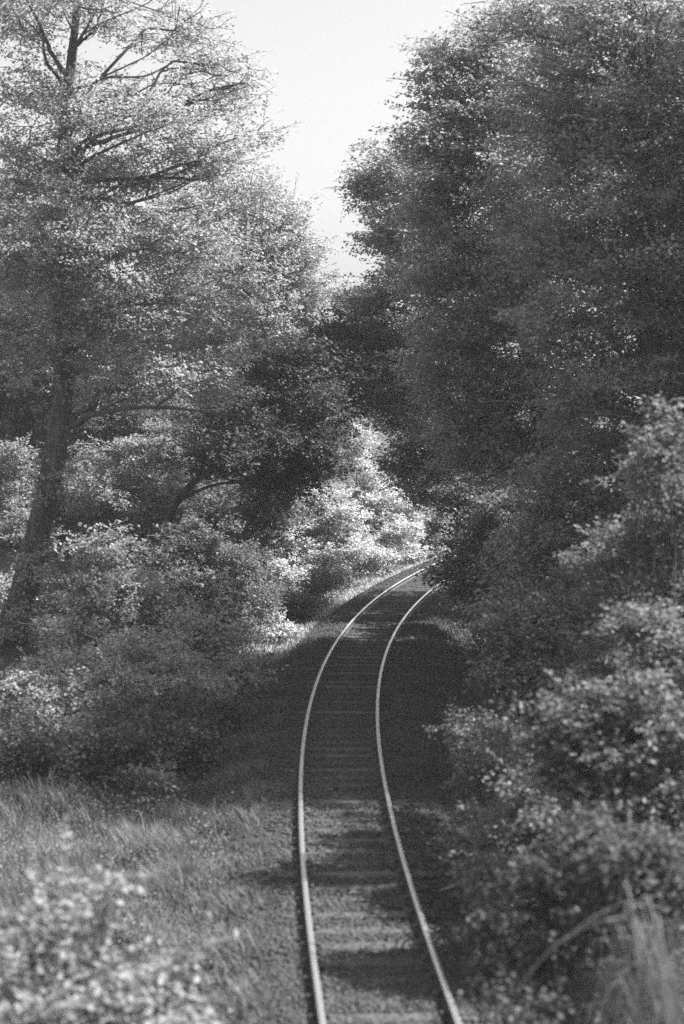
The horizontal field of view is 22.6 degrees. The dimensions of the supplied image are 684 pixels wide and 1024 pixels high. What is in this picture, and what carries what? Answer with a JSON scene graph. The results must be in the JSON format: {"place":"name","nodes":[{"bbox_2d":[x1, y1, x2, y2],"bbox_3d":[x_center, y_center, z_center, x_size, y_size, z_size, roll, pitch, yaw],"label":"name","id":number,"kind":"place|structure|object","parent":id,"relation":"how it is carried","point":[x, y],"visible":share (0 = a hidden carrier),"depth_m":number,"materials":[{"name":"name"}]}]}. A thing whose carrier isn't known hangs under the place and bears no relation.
{"place":"outdoors","nodes":[
{"label":"outdoors","id":0,"kind":"place"},
{"bbox_2d":[0,394,683,1023],"bbox_3d":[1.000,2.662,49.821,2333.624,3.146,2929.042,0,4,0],"label":"ground","id":1,"kind":"structure","parent":0,"point":[54,610],"depth_m":44.62,"materials":[{"name":"grey plant"}]},
{"bbox_2d":[0,768,211,1023],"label":"tall grass","id":2,"kind":"structure","parent":1,"relation":"on","point":[51,858],"depth_m":26.86,"materials":[{"name":"grey plant"}]},
{"bbox_2d":[0,164,226,544],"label":"tree","id":3,"kind":"object","parent":1,"relation":"on","point":[104,428],"visible":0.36,"depth_m":64.70,"materials":[{"name":"grey plant"}]},
{"bbox_2d":[0,412,230,608],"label":"hazel shrub","id":4,"kind":"object","parent":1,"relation":"on","point":[137,447],"visible":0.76,"depth_m":52.35,"materials":[{"name":"grey plant"}]},
{"bbox_2d":[33,517,210,676],"bbox_3d":[-5.663,2.450,42.424,4.994,4.612,3.637,-4,6,-43],"label":"fern leaved bush","id":5,"kind":"object","parent":1,"relation":"on","point":[105,594],"visible":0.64,"depth_m":41.90,"materials":[{"name":"grey plant"}]},
{"bbox_2d":[0,731,243,1023],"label":"meadow weeds","id":6,"kind":"object","parent":1,"relation":"on","point":[165,909],"visible":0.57,"depth_m":26.88,"materials":[{"name":"grey plant"}]},
{"bbox_2d":[0,813,249,1023],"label":"pale shrub","id":7,"kind":"object","parent":1,"relation":"on","point":[64,1001],"visible":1,"depth_m":15.62,"materials":[{"name":"grey plant"}]},
{"bbox_2d":[0,678,257,788],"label":"shadow bush","id":8,"kind":"object","parent":1,"relation":"on","point":[21,745],"visible":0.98,"depth_m":32.89,"materials":[{"name":"grey plant"}]},
{"bbox_2d":[91,747,191,808],"bbox_3d":[-3.588,4.886,31.102,1.616,1.055,2.108,-2,5,-28],"label":"sapling","id":9,"kind":"object","parent":1,"relation":"on","point":[159,776],"visible":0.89,"depth_m":30.85,"materials":[{"name":"grey plant"}]},
{"bbox_2d":[0,555,289,747],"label":"bush","id":10,"kind":"object","parent":1,"relation":"on","point":[172,663],"visible":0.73,"depth_m":37.67,"materials":[{"name":"grey plant"}]},
{"bbox_2d":[0,647,301,828],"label":"shade grass","id":11,"kind":"structure","parent":1,"relation":"on","point":[264,665],"depth_m":31.47,"materials":[{"name":"grey plant"}]},
{"bbox_2d":[0,0,305,649],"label":"leaning tree","id":12,"kind":"object","parent":1,"relation":"on","point":[58,191],"visible":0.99,"depth_m":44.23,"materials":[{"name":"grey plant"}]},
{"bbox_2d":[0,452,313,565],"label":"elder shrub","id":13,"kind":"object","parent":1,"relation":"on","point":[160,502],"visible":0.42,"depth_m":63.41,"materials":[{"name":"grey plant"}]},
{"bbox_2d":[0,237,365,532],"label":"wood","id":14,"kind":"object","parent":1,"relation":"on","point":[81,460],"visible":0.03,"depth_m":86.18,"materials":[{"name":"grey plant"}]},
{"bbox_2d":[67,659,308,1023],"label":"verge grass","id":15,"kind":"structure","parent":1,"relation":"on","point":[234,818],"depth_m":25.81,"materials":[{"name":"grey plant"}]},
{"bbox_2d":[125,474,307,649],"bbox_3d":[-3.192,1.414,50.861,5.176,5.009,9.111,3,5,35],"label":"bramble bush","id":16,"kind":"object","parent":1,"relation":"on","point":[206,567],"visible":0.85,"depth_m":49.92,"materials":[{"name":"grey plant"}]},
{"bbox_2d":[0,512,449,826],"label":"ivy carpet","id":17,"kind":"object","parent":1,"relation":"on","point":[76,782],"visible":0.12,"depth_m":44.96,"materials":[{"name":"grey plant"}]},
{"bbox_2d":[100,160,354,589],"bbox_3d":[-4.205,-4.987,61.475,9.426,16.001,7.535,0,4,0],"label":"pale tree","id":18,"kind":"object","parent":1,"relation":"on","point":[298,284],"visible":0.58,"depth_m":60.73,"materials":[{"name":"grey plant"}]},
{"bbox_2d":[242,588,306,643],"bbox_3d":[-2.161,3.204,51.708,2.634,1.596,3.277,0,4,0],"label":"creeping shrub","id":19,"kind":"object","parent":1,"relation":"on","point":[265,627],"visible":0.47,"depth_m":51.36,"materials":[{"name":"grey plant"}]},
{"bbox_2d":[155,307,403,571],"bbox_3d":[-1.591,-1.617,54.267,8.386,9.954,5.741,-2,5,-28],"label":"overhanging tree","id":20,"kind":"object","parent":1,"relation":"on","point":[299,373],"visible":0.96,"depth_m":53.54,"materials":[{"name":"grey plant"}]},
{"bbox_2d":[223,478,388,588],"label":"sunlit shrub","id":21,"kind":"object","parent":1,"relation":"on","point":[351,541],"visible":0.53,"depth_m":65.31,"materials":[{"name":"grey plant"}]},
{"bbox_2d":[272,546,356,622],"bbox_3d":[-0.918,2.466,57.554,2.240,2.186,6.577,1,4,11],"label":"round dark bush","id":22,"kind":"object","parent":1,"relation":"on","point":[332,575],"visible":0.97,"depth_m":57.14,"materials":[{"name":"grey plant"}]},
{"bbox_2d":[232,279,415,532],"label":"hidden tree","id":23,"kind":"object","parent":1,"relation":"on","point":[338,299],"visible":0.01,"depth_m":77.18,"materials":[{"name":"grey plant"}]},
{"bbox_2d":[209,531,506,667],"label":"verge grass","id":24,"kind":"structure","parent":1,"relation":"on","point":[346,597],"depth_m":56.08,"materials":[{"name":"grey plant"}]},
{"bbox_2d":[333,420,430,577],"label":"tall sunlit shrub","id":25,"kind":"object","parent":1,"relation":"on","point":[387,506],"visible":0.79,"depth_m":70.87,"materials":[{"name":"grey plant"}]},
{"bbox_2d":[184,528,588,1023],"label":"track bed","id":26,"kind":"object","parent":1,"relation":"on","point":[426,850],"visible":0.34,"depth_m":28.10,"materials":[{"name":"grey gravel"}]},
{"bbox_2d":[225,553,527,1023],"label":"ballast stones","id":27,"kind":"object","parent":26,"relation":"on","point":[376,1006],"visible":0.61,"depth_m":26.89,"materials":[{"name":"grey gravel"}]},
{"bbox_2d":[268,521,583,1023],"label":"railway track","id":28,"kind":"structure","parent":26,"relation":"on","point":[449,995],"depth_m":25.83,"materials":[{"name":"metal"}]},
{"bbox_2d":[318,127,491,598],"bbox_3d":[2.193,-4.400,56.298,5.971,16.188,5.207,0,4,0],"label":"dark tree","id":29,"kind":"object","parent":1,"relation":"on","point":[379,306],"visible":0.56,"depth_m":55.74,"materials":[{"name":"grey plant"}]},
{"bbox_2d":[393,505,455,563],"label":"bright sapling","id":30,"kind":"object","parent":1,"relation":"on","point":[424,553],"visible":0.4,"depth_m":75.70,"materials":[{"name":"grey plant"}]},
{"bbox_2d":[408,469,544,645],"bbox_3d":[4.229,1.363,50.587,4.138,5.510,8.827,-1,4,-10],"label":"shade bush","id":31,"kind":"object","parent":1,"relation":"on","point":[487,516],"visible":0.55,"depth_m":50.51,"materials":[{"name":"grey plant"}]},
{"bbox_2d":[360,2,621,621],"bbox_3d":[4.245,-5.172,45.968,7.377,17.165,8.244,3,5,33],"label":"broad tree","id":32,"kind":"object","parent":1,"relation":"on","point":[471,348],"visible":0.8,"depth_m":44.81,"materials":[{"name":"grey plant"}]},
{"bbox_2d":[422,704,577,933],"bbox_3d":[2.407,4.640,24.862,2.556,2.352,8.786,0,4,0],"label":"trailing bush","id":33,"kind":"object","parent":1,"relation":"on","point":[499,852],"visible":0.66,"depth_m":24.21,"materials":[{"name":"grey plant"}]},
{"bbox_2d":[449,579,635,793],"bbox_3d":[3.728,3.283,31.128,3.662,3.895,3.553,0,4,0],"label":"rounded bush","id":34,"kind":"object","parent":1,"relation":"on","point":[537,626],"visible":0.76,"depth_m":30.54,"materials":[{"name":"grey plant"}]},
{"bbox_2d":[405,582,683,1023],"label":"bank grass","id":35,"kind":"structure","parent":1,"relation":"on","point":[441,675],"depth_m":41.53,"materials":[{"name":"grey plant"}]},
{"bbox_2d":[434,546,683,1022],"bbox_3d":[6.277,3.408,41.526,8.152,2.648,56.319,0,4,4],"label":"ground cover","id":36,"kind":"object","parent":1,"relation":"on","point":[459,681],"visible":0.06,"depth_m":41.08,"materials":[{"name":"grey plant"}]},
{"bbox_2d":[450,0,683,634],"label":"tall tree","id":37,"kind":"object","parent":1,"relation":"on","point":[599,144],"visible":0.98,"depth_m":38.00,"materials":[{"name":"grey plant"}]},
{"bbox_2d":[450,800,683,1023],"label":"bush","id":38,"kind":"object","parent":1,"relation":"on","point":[605,857],"visible":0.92,"depth_m":16.83,"materials":[{"name":"grey plant"}]},
{"bbox_2d":[451,397,683,661],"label":"holly bush","id":39,"kind":"object","parent":1,"relation":"on","point":[548,530],"visible":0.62,"depth_m":39.80,"materials":[{"name":"grey plant"}]},
{"bbox_2d":[454,545,683,899],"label":"ragged bush","id":40,"kind":"object","parent":1,"relation":"on","point":[607,590],"visible":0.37,"depth_m":26.16,"materials":[{"name":"grey plant"}]},
{"bbox_2d":[489,650,683,1001],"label":"broadleaf bush","id":41,"kind":"object","parent":1,"relation":"on","point":[580,741],"visible":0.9,"depth_m":20.63,"materials":[{"name":"grey plant"}]},
{"bbox_2d":[519,883,683,1023],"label":"grass tussock","id":42,"kind":"object","parent":1,"relation":"on","point":[666,1005],"depth_m":13.59,"materials":[{"name":"grey plant"}]},
{"bbox_2d":[545,390,683,817],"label":"bush","id":43,"kind":"object","parent":1,"relation":"on","point":[654,533],"visible":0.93,"depth_m":25.36,"materials":[{"name":"grey plant"}]},
{"bbox_2d":[559,591,683,892],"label":"bush","id":44,"kind":"object","parent":1,"relation":"on","point":[647,620],"visible":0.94,"depth_m":23.95,"materials":[{"name":"grey plant"}]},
{"bbox_2d":[560,0,683,583],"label":"wood","id":45,"kind":"object","parent":1,"relation":"on","point":[680,58],"visible":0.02,"depth_m":45.02,"materials":[{"name":"grey plant"}]},
{"bbox_2d":[0,0,683,394],"label":"sky","id":46,"kind":"structure","parent":0,"point":[334,60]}
]}

